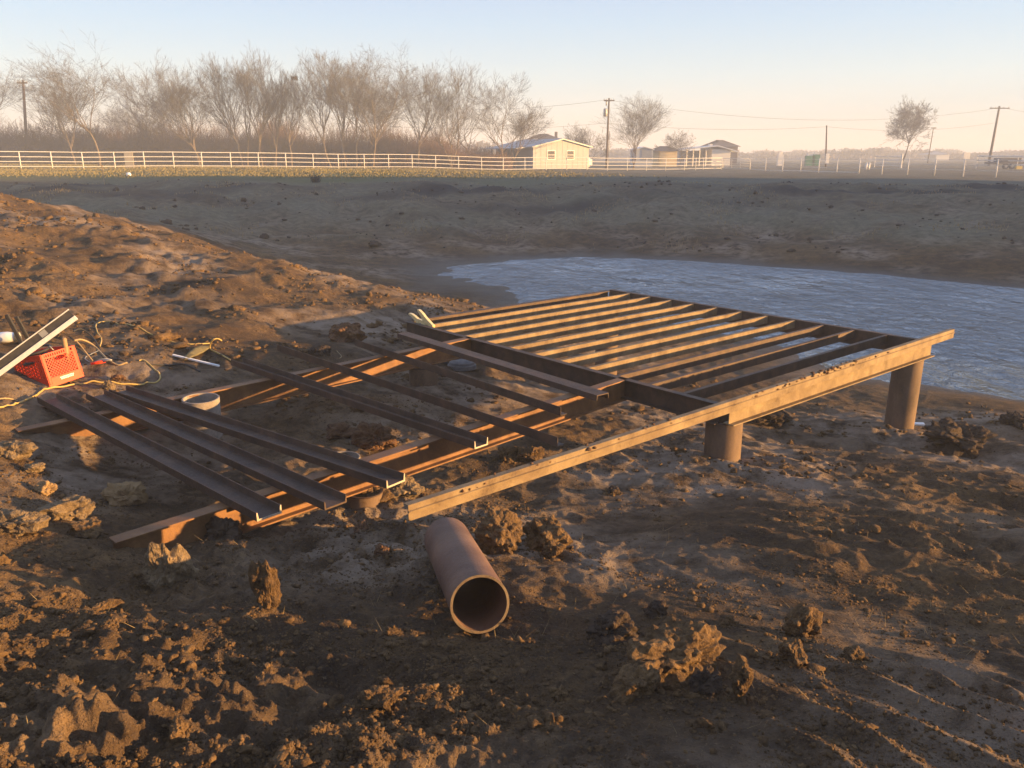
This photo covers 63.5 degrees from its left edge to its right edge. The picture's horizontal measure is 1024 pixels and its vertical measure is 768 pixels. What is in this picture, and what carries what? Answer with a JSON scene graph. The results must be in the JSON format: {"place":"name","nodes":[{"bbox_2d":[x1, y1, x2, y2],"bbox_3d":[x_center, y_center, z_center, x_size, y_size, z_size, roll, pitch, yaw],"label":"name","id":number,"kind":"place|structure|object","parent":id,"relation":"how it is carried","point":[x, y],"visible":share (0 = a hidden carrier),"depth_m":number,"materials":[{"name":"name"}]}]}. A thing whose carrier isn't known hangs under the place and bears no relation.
{"place":"outdoors","nodes":[
{"label":"outdoors","id":0,"kind":"place"},
{"bbox_2d":[0,163,666,180],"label":"pasture grass","id":1,"kind":"structure","parent":0,"point":[166,169],"depth_m":61.73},
{"bbox_2d":[0,159,1023,767],"bbox_3d":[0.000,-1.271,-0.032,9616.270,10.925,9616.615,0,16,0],"label":"ground","id":2,"kind":"structure","parent":0,"point":[418,259],"depth_m":6.34,"materials":[{"name":"soil"}]},
{"bbox_2d":[0,332,21,342],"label":"white jug","id":3,"kind":"object","parent":2,"relation":"on","point":[6,337],"visible":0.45,"depth_m":8.53,"materials":[{"name":"plastic"}]},
{"bbox_2d":[5,314,22,343],"bbox_3d":[-5.061,-0.521,8.439,0.157,0.399,0.033,-7,17,-24],"label":"tool handle","id":4,"kind":"object","parent":2,"relation":"on","point":[13,328],"visible":0.66,"depth_m":8.41,"materials":[{"name":"wood"}]},
{"bbox_2d":[0,440,37,460],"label":"dirt clod","id":5,"kind":"object","parent":2,"relation":"on","point":[17,450],"visible":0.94,"depth_m":5.76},
{"bbox_2d":[0,62,42,109],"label":"bare tree","id":6,"kind":"object","parent":2,"relation":"on","point":[5,91],"visible":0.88,"depth_m":91.89,"materials":[{"name":"brown plant"}]},
{"bbox_2d":[0,507,50,536],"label":"dirt clod","id":7,"kind":"object","parent":2,"relation":"on","point":[14,522],"visible":0.96,"depth_m":4.53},
{"bbox_2d":[24,462,44,472],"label":"dirt clod","id":8,"kind":"object","parent":2,"relation":"on","point":[37,467],"visible":0.91,"depth_m":5.63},
{"bbox_2d":[0,66,84,140],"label":"bare tree","id":9,"kind":"object","parent":2,"relation":"on","point":[35,105],"visible":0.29,"depth_m":108.18,"materials":[{"name":"brown plant"}]},
{"bbox_2d":[34,480,57,495],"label":"dirt clod","id":10,"kind":"object","parent":2,"relation":"on","point":[46,487],"visible":0.94,"depth_m":5.33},
{"bbox_2d":[13,345,83,386],"bbox_3d":[-4.385,-0.160,7.808,0.516,0.403,0.374,8,18,28],"label":"milk crate","id":11,"kind":"object","parent":2,"relation":"on","point":[37,371],"visible":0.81,"depth_m":7.67,"materials":[{"name":"red plastic"}]},
{"bbox_2d":[0,309,77,375],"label":"straightedge","id":12,"kind":"object","parent":11,"relation":"on","point":[37,339],"visible":1,"depth_m":7.01,"materials":[{"name":"metal"}]},
{"bbox_2d":[19,73,102,164],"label":"bare tree","id":13,"kind":"object","parent":2,"relation":"on","point":[58,122],"visible":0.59,"depth_m":89.60,"materials":[{"name":"brown plant"}]},
{"bbox_2d":[35,494,95,520],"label":"dirt clod","id":14,"kind":"object","parent":2,"relation":"on","point":[74,507],"visible":0.87,"depth_m":4.97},
{"bbox_2d":[2,30,134,165],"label":"bare tree","id":15,"kind":"object","parent":2,"relation":"on","point":[62,86],"visible":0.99,"depth_m":82.73,"materials":[{"name":"brown plant"}]},
{"bbox_2d":[0,359,160,407],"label":"air hose","id":16,"kind":"object","parent":2,"relation":"on","point":[43,389],"visible":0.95,"depth_m":7.82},
{"bbox_2d":[66,516,103,538],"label":"dirt clod","id":17,"kind":"object","parent":2,"relation":"on","point":[89,528],"visible":0.96,"depth_m":4.75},
{"bbox_2d":[91,598,125,611],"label":"dirt clod","id":18,"kind":"object","parent":2,"relation":"on","point":[105,605],"visible":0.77,"depth_m":3.55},
{"bbox_2d":[81,101,147,137],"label":"bare tree","id":19,"kind":"object","parent":2,"relation":"on","point":[119,120],"visible":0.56,"depth_m":114.36,"materials":[{"name":"brown plant"}]},
{"bbox_2d":[100,481,147,505],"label":"dirt clod","id":20,"kind":"object","parent":2,"relation":"on","point":[127,493],"visible":0.94,"depth_m":5.53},
{"bbox_2d":[98,97,157,142],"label":"bare tree","id":21,"kind":"object","parent":2,"relation":"on","point":[125,121],"visible":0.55,"depth_m":105.59,"materials":[{"name":"brown plant"}]},
{"bbox_2d":[95,61,181,163],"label":"bare tree","id":22,"kind":"object","parent":2,"relation":"on","point":[142,86],"visible":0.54,"depth_m":99.58,"materials":[{"name":"brown plant"}]},
{"bbox_2d":[104,63,199,140],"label":"bare tree","id":23,"kind":"object","parent":2,"relation":"on","point":[140,106],"visible":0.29,"depth_m":106.68,"materials":[{"name":"brown plant"}]},
{"bbox_2d":[142,542,198,590],"bbox_3d":[-1.630,0.895,3.947,0.261,0.351,0.159,-4,16,-13],"label":"dirt clod","id":24,"kind":"object","parent":2,"relation":"on","point":[164,565],"visible":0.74,"depth_m":3.90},
{"bbox_2d":[117,46,229,165],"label":"bare tree","id":25,"kind":"object","parent":2,"relation":"on","point":[173,102],"visible":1,"depth_m":87.58,"materials":[{"name":"brown plant"}]},
{"bbox_2d":[168,719,186,742],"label":"dirt clod","id":26,"kind":"object","parent":2,"relation":"on","point":[178,729],"visible":1,"depth_m":2.39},
{"bbox_2d":[172,354,219,366],"bbox_3d":[-3.319,-0.248,8.680,0.538,0.106,0.024,4,16,12],"label":"white strip","id":27,"kind":"object","parent":2,"relation":"on","point":[196,360],"visible":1,"depth_m":8.67,"materials":[{"name":"plastic"}]},
{"bbox_2d":[183,346,209,359],"bbox_3d":[-3.400,-0.364,8.919,0.149,0.076,0.584,0,16,0],"label":"muddy rag","id":28,"kind":"object","parent":27,"relation":"on","point":[196,351],"visible":1,"depth_m":8.84,"materials":[{"name":"brown fabric"}]},
{"bbox_2d":[181,392,222,438],"bbox_3d":[-2.750,0.446,7.385,0.325,0.688,0.335,0,16,0],"label":"pile stub","id":29,"kind":"object","parent":2,"relation":"on","point":[207,401],"visible":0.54,"depth_m":7.27,"materials":[{"name":"plastic"}]},
{"bbox_2d":[203,516,243,541],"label":"dirt clod","id":30,"kind":"object","parent":2,"relation":"on","point":[220,529],"visible":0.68,"depth_m":4.95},
{"bbox_2d":[199,98,247,139],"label":"bare tree","id":31,"kind":"object","parent":2,"relation":"on","point":[227,121],"visible":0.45,"depth_m":114.38,"materials":[{"name":"brown plant"}]},
{"bbox_2d":[184,45,277,166],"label":"bare tree","id":32,"kind":"object","parent":2,"relation":"on","point":[214,75],"visible":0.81,"depth_m":90.83,"materials":[{"name":"brown plant"}]},
{"bbox_2d":[209,56,269,165],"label":"bare tree","id":33,"kind":"object","parent":2,"relation":"on","point":[249,131],"visible":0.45,"depth_m":92.21,"materials":[{"name":"brown plant"}]},
{"bbox_2d":[0,193,506,425],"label":"slope clods","id":34,"kind":"object","parent":2,"relation":"on","point":[166,335],"visible":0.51,"depth_m":11.22,"materials":[{"name":"soil"}]},
{"bbox_2d":[229,45,283,166],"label":"bare tree","id":35,"kind":"object","parent":2,"relation":"on","point":[247,79],"visible":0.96,"depth_m":89.45,"materials":[{"name":"brown plant"}]},
{"bbox_2d":[0,114,516,169],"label":"brush thicket","id":36,"kind":"object","parent":2,"relation":"on","point":[58,147],"visible":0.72,"depth_m":100.53,"materials":[{"name":"plant"}]},
{"bbox_2d":[247,560,281,608],"bbox_3d":[-1.046,0.856,3.499,0.134,0.268,0.085,0,16,0],"label":"dirt clod","id":37,"kind":"object","parent":2,"relation":"on","point":[264,582],"visible":0.98,"depth_m":3.48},
{"bbox_2d":[249,66,293,165],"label":"bare tree","id":38,"kind":"object","parent":2,"relation":"on","point":[278,119],"visible":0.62,"depth_m":91.90,"materials":[{"name":"brown plant"}]},
{"bbox_2d":[260,62,324,165],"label":"bare tree","id":39,"kind":"object","parent":2,"relation":"on","point":[296,110],"visible":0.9,"depth_m":90.68,"materials":[{"name":"brown plant"}]},
{"bbox_2d":[284,98,339,144],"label":"bare tree","id":40,"kind":"object","parent":2,"relation":"on","point":[314,118],"visible":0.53,"depth_m":107.19,"materials":[{"name":"brown plant"}]},
{"bbox_2d":[306,344,330,356],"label":"dirt clod","id":41,"kind":"object","parent":2,"relation":"on","point":[322,350],"visible":0.87,"depth_m":9.69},
{"bbox_2d":[278,49,361,165],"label":"bare tree","id":42,"kind":"object","parent":2,"relation":"on","point":[309,96],"visible":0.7,"depth_m":92.42,"materials":[{"name":"brown plant"}]},
{"bbox_2d":[296,48,378,166],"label":"bare tree","id":43,"kind":"object","parent":2,"relation":"on","point":[319,61],"visible":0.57,"depth_m":92.89,"materials":[{"name":"brown plant"}]},
{"bbox_2d":[325,422,357,439],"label":"dirt clod","id":44,"kind":"object","parent":2,"relation":"on","point":[340,430],"visible":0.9,"depth_m":7.40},
{"bbox_2d":[328,322,366,342],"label":"dirt clod","id":45,"kind":"object","parent":2,"relation":"on","point":[348,332],"visible":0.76,"depth_m":10.60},
{"bbox_2d":[336,53,378,167],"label":"bare tree","id":46,"kind":"object","parent":2,"relation":"on","point":[356,133],"visible":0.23,"depth_m":97.00,"materials":[{"name":"brown plant"}]},
{"bbox_2d":[0,151,722,170],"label":"pipe fence","id":47,"kind":"object","parent":2,"relation":"on","point":[364,162],"visible":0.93,"depth_m":83.59,"materials":[{"name":"metal"}]},
{"bbox_2d":[330,64,415,140],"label":"bare tree","id":48,"kind":"object","parent":2,"relation":"on","point":[379,104],"visible":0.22,"depth_m":110.64,"materials":[{"name":"brown plant"}]},
{"bbox_2d":[350,421,397,450],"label":"dirt clod","id":49,"kind":"object","parent":2,"relation":"on","point":[372,436],"visible":0.99,"depth_m":7.19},
{"bbox_2d":[356,487,393,502],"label":"dirt clod","id":50,"kind":"object","parent":2,"relation":"on","point":[387,495],"visible":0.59,"depth_m":5.83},
{"bbox_2d":[310,41,443,167],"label":"bare tree","id":51,"kind":"object","parent":2,"relation":"on","point":[379,110],"visible":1,"depth_m":86.46,"materials":[{"name":"brown plant"}]},
{"bbox_2d":[357,685,403,711],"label":"dirt clod","id":52,"kind":"object","parent":2,"relation":"on","point":[384,697],"visible":1,"depth_m":2.69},
{"bbox_2d":[374,543,390,555],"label":"dirt clod","id":53,"kind":"object","parent":2,"relation":"on","point":[381,549],"visible":0.87,"depth_m":4.61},
{"bbox_2d":[388,472,424,497],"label":"dirt clod","id":54,"kind":"object","parent":2,"relation":"on","point":[409,486],"visible":0.61,"depth_m":5.96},
{"bbox_2d":[374,59,447,167],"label":"bare tree","id":55,"kind":"object","parent":2,"relation":"on","point":[420,114],"visible":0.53,"depth_m":93.49,"materials":[{"name":"brown plant"}]},
{"bbox_2d":[412,89,478,144],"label":"bare tree","id":56,"kind":"object","parent":2,"relation":"on","point":[447,125],"visible":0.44,"depth_m":107.15,"materials":[{"name":"brown plant"}]},
{"bbox_2d":[393,50,504,168],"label":"bare tree","id":57,"kind":"object","parent":2,"relation":"on","point":[452,97],"visible":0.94,"depth_m":91.20,"materials":[{"name":"brown plant"}]},
{"bbox_2d":[442,358,476,370],"bbox_3d":[-0.789,-0.266,10.645,0.666,0.144,0.326,0,16,0],"label":"dome cap","id":58,"kind":"object","parent":2,"relation":"on","point":[460,364],"visible":0.7,"depth_m":10.53,"materials":[{"name":"grey plastic"}]},
{"bbox_2d":[424,517,508,633],"bbox_3d":[-0.242,0.878,3.950,0.248,0.458,1.108,-3,16,-12],"label":"steel pipe","id":59,"kind":"object","parent":2,"relation":"on","point":[474,591],"visible":1,"depth_m":3.71,"materials":[{"name":"metal"}]},
{"bbox_2d":[441,99,500,155],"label":"bare tree","id":60,"kind":"object","parent":2,"relation":"on","point":[466,126],"visible":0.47,"depth_m":109.37,"materials":[{"name":"brown plant"}]},
{"bbox_2d":[14,289,934,548],"bbox_3d":[-0.047,0.513,8.852,8.775,1.581,5.021,-13,20,-39],"label":"deck frame","id":61,"kind":"object","parent":2,"relation":"on","point":[475,330],"visible":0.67,"depth_m":8.84,"materials":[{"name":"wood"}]},
{"bbox_2d":[37,393,281,521],"bbox_3d":[-2.737,0.443,6.038,3.543,0.055,0.165,14,21,41],"label":"steel channel","id":62,"kind":"object","parent":61,"relation":"on","point":[251,504],"visible":1,"depth_m":5.70,"materials":[{"name":"metal"}]},
{"bbox_2d":[86,390,346,510],"bbox_3d":[-2.376,0.406,6.168,3.514,0.055,0.165,14,21,40],"label":"steel channel","id":63,"kind":"object","parent":61,"relation":"on","point":[309,490],"visible":1,"depth_m":5.84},
{"bbox_2d":[109,385,404,488],"bbox_3d":[-2.148,0.342,6.400,3.522,0.055,0.165,12,19,36],"label":"steel channel","id":64,"kind":"object","parent":61,"relation":"on","point":[373,473],"visible":0.97,"depth_m":6.13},
{"bbox_2d":[231,358,487,448],"bbox_3d":[-1.519,0.102,7.258,3.589,0.060,0.135,14,21,42],"label":"steel channel","id":65,"kind":"object","parent":61,"relation":"on","point":[434,427],"visible":1,"depth_m":6.95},
{"bbox_2d":[277,344,563,446],"bbox_3d":[-1.089,0.007,7.570,0.075,0.075,4.231,-14,21,-41],"label":"steel angle","id":66,"kind":"object","parent":61,"relation":"on","point":[502,423],"visible":1,"depth_m":7.10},
{"bbox_2d":[409,309,434,327],"bbox_3d":[-1.152,-0.839,10.536,0.060,0.212,0.536,-13,20,-39],"label":"ground clamp","id":67,"kind":"object","parent":61,"relation":"attached to","point":[425,320],"visible":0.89,"depth_m":10.49,"materials":[{"name":"silver metal"}]},
{"bbox_2d":[354,339,566,415],"bbox_3d":[-0.656,-0.127,8.054,0.075,0.075,3.383,-13,20,-38],"label":"steel angle","id":68,"kind":"object","parent":61,"relation":"on","point":[530,401],"visible":1,"depth_m":7.73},
{"bbox_2d":[397,332,608,400],"bbox_3d":[-0.247,-0.233,8.472,0.145,0.055,3.321,-12,20,-37],"label":"steel channel","id":69,"kind":"object","parent":61,"relation":"on","point":[584,391],"visible":1,"depth_m":8.15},
{"bbox_2d":[404,328,954,520],"bbox_3d":[2.264,0.090,7.343,7.594,0.170,0.095,-13,20,-38],"label":"side channel","id":70,"kind":"object","parent":61,"relation":"on","point":[454,496],"visible":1,"depth_m":6.26,"materials":[{"name":"metal"}]},
{"bbox_2d":[474,505,522,554],"bbox_3d":[-0.084,0.866,4.648,0.291,0.335,0.268,0,16,0],"label":"dirt clod","id":71,"kind":"object","parent":2,"relation":"on","point":[498,529],"visible":0.85,"depth_m":4.58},
{"bbox_2d":[458,71,550,168],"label":"bare tree","id":72,"kind":"object","parent":2,"relation":"on","point":[490,112],"visible":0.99,"depth_m":89.59,"materials":[{"name":"brown plant"}]},
{"bbox_2d":[497,446,517,463],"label":"dirt clod","id":73,"kind":"object","parent":2,"relation":"on","point":[507,455],"visible":0.97,"depth_m":7.11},
{"bbox_2d":[0,349,1023,767],"bbox_3d":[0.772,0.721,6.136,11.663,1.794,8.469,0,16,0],"label":"loose crumbs","id":74,"kind":"object","parent":2,"relation":"on","point":[304,761],"visible":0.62,"depth_m":3.06,"materials":[{"name":"soil"}]},
{"bbox_2d":[6,179,1018,253],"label":"bank clods","id":75,"kind":"object","parent":2,"relation":"on","point":[266,235],"visible":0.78,"depth_m":34.18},
{"bbox_2d":[7,485,1023,763],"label":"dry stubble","id":76,"kind":"object","parent":2,"relation":"on","point":[575,601],"visible":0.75,"depth_m":3.80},
{"bbox_2d":[12,179,1022,252],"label":"bank weeds","id":77,"kind":"object","parent":2,"relation":"on","point":[532,200],"visible":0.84,"depth_m":36.17,"materials":[{"name":"brown plant"}]},
{"bbox_2d":[491,101,553,170],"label":"bare tree","id":78,"kind":"object","parent":2,"relation":"on","point":[517,127],"visible":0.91,"depth_m":93.82,"materials":[{"name":"brown plant"}]},
{"bbox_2d":[516,446,544,461],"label":"dirt clod","id":79,"kind":"object","parent":2,"relation":"on","point":[531,454],"visible":0.96,"depth_m":7.07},
{"bbox_2d":[481,138,592,167],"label":"metal workshop","id":80,"kind":"structure","parent":2,"relation":"on","point":[562,147],"depth_m":113.65,"materials":[{"name":"beige"}]},
{"bbox_2d":[522,514,572,551],"bbox_3d":[0.210,0.894,4.811,0.301,0.266,0.311,0,16,0],"label":"dirt clod","id":81,"kind":"object","parent":2,"relation":"on","point":[540,532],"visible":0.84,"depth_m":4.73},
{"bbox_2d":[541,540,564,558],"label":"dirt clod","id":82,"kind":"object","parent":2,"relation":"on","point":[552,549],"visible":0.99,"depth_m":4.58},
{"bbox_2d":[561,121,613,159],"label":"bare tree","id":83,"kind":"object","parent":2,"relation":"on","point":[581,136],"visible":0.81,"depth_m":123.21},
{"bbox_2d":[603,98,614,167],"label":"utility pole","id":84,"kind":"object","parent":2,"relation":"on","point":[605,114],"visible":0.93,"depth_m":116.56,"materials":[{"name":"wood"}]},
{"bbox_2d":[585,609,638,645],"bbox_3d":[0.414,1.009,3.416,0.219,0.155,0.196,-5,16,-18],"label":"dirt clod","id":85,"kind":"object","parent":2,"relation":"on","point":[612,627],"visible":0.93,"depth_m":3.38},
{"bbox_2d":[598,93,672,168],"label":"bare tree","id":86,"kind":"object","parent":2,"relation":"on","point":[640,123],"visible":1,"depth_m":105.83,"materials":[{"name":"brown plant"}]},
{"bbox_2d":[609,659,662,703],"bbox_3d":[0.432,1.037,2.871,0.219,0.136,0.119,-8,17,-26],"label":"dirt clod","id":87,"kind":"object","parent":2,"relation":"on","point":[633,681],"visible":0.97,"depth_m":2.84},
{"bbox_2d":[629,147,653,166],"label":"shed","id":88,"kind":"structure","parent":2,"relation":"on","point":[644,152],"depth_m":130.20,"materials":[{"name":"grey"}]},
{"bbox_2d":[643,600,667,619],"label":"dirt clod","id":89,"kind":"object","parent":2,"relation":"on","point":[655,609],"visible":0.89,"depth_m":3.68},
{"bbox_2d":[653,146,677,166],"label":"buff shed","id":90,"kind":"structure","parent":2,"relation":"on","point":[663,152],"depth_m":134.31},
{"bbox_2d":[626,616,725,689],"bbox_3d":[0.592,1.000,3.025,0.421,0.235,0.267,-2,16,-8],"label":"dirt clod","id":91,"kind":"object","parent":2,"relation":"on","point":[682,651],"visible":0.76,"depth_m":2.97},
{"bbox_2d":[654,129,697,166],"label":"bare tree","id":92,"kind":"object","parent":2,"relation":"on","point":[680,140],"visible":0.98,"depth_m":134.63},
{"bbox_2d":[367,140,1023,159],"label":"woods","id":93,"kind":"object","parent":2,"relation":"on","point":[872,153],"visible":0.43,"depth_m":345.68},
{"bbox_2d":[688,665,722,696],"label":"dirt clod","id":94,"kind":"object","parent":2,"relation":"on","point":[707,680],"visible":0.87,"depth_m":2.80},
{"bbox_2d":[677,145,736,165],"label":"pale barn","id":95,"kind":"structure","parent":2,"relation":"on","point":[715,153],"depth_m":141.16,"materials":[{"name":"white"}]},
{"bbox_2d":[700,140,740,164],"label":"brown roof house","id":96,"kind":"structure","parent":2,"relation":"on","point":[723,143],"depth_m":168.99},
{"bbox_2d":[719,614,736,625],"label":"dirt clod","id":97,"kind":"object","parent":2,"relation":"on","point":[726,620],"visible":0.85,"depth_m":3.60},
{"bbox_2d":[728,654,753,698],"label":"dirt clod","id":98,"kind":"object","parent":2,"relation":"on","point":[741,677],"visible":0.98,"depth_m":2.76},
{"bbox_2d":[745,410,791,426],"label":"dirt clod","id":99,"kind":"object","parent":2,"relation":"on","point":[779,418],"visible":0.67,"depth_m":9.80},
{"bbox_2d":[778,638,807,666],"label":"dirt clod","id":100,"kind":"object","parent":2,"relation":"on","point":[791,652],"visible":0.94,"depth_m":3.07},
{"bbox_2d":[782,603,822,636],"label":"dirt clod","id":101,"kind":"object","parent":2,"relation":"on","point":[801,620],"visible":0.92,"depth_m":3.51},
{"bbox_2d":[603,379,1023,544],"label":"bank crumbs","id":102,"kind":"object","parent":2,"relation":"on","point":[875,528],"visible":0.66,"depth_m":7.33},
{"bbox_2d":[843,645,864,660],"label":"dirt clod","id":103,"kind":"object","parent":2,"relation":"on","point":[856,652],"visible":0.84,"depth_m":3.26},
{"bbox_2d":[749,158,1023,177],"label":"fence","id":104,"kind":"object","parent":2,"relation":"on","point":[883,159],"visible":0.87,"depth_m":79.24,"materials":[{"name":"white paint"}]},
{"bbox_2d":[878,94,937,163],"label":"bare tree","id":105,"kind":"object","parent":2,"relation":"on","point":[906,114],"visible":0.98,"depth_m":142.65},
{"bbox_2d":[920,151,948,159],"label":"house","id":106,"kind":"structure","parent":2,"relation":"on","point":[942,157],"depth_m":289.60,"materials":[{"name":"white"}]},
{"bbox_2d":[922,417,997,458],"bbox_3d":[4.864,0.605,9.015,0.732,0.437,0.743,7,17,25],"label":"dirt clod","id":107,"kind":"object","parent":2,"relation":"on","point":[950,436],"visible":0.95,"depth_m":8.82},
{"bbox_2d":[988,106,1009,161],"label":"utility pole","id":108,"kind":"object","parent":2,"relation":"on","point":[993,137],"visible":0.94,"depth_m":143.35,"materials":[{"name":"wood"}]},
{"bbox_2d":[984,158,1023,168],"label":"flatbed trailer","id":109,"kind":"object","parent":2,"relation":"on","point":[1004,161],"visible":0.94,"depth_m":117.99,"materials":[{"name":"paint"}]},
{"bbox_2d":[998,410,1023,428],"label":"dirt clod","id":110,"kind":"object","parent":2,"relation":"on","point":[1015,418],"visible":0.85,"depth_m":10.06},
{"bbox_2d":[0,0,1023,152],"label":"sky","id":111,"kind":"structure","parent":0,"point":[840,64],"materials":[{"name":"blue"}]},
{"bbox_2d":[437,257,1023,399],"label":"pond water","id":112,"kind":"structure","parent":0,"point":[981,351],"depth_m":21.02,"materials":[{"name":"blue liquid"}]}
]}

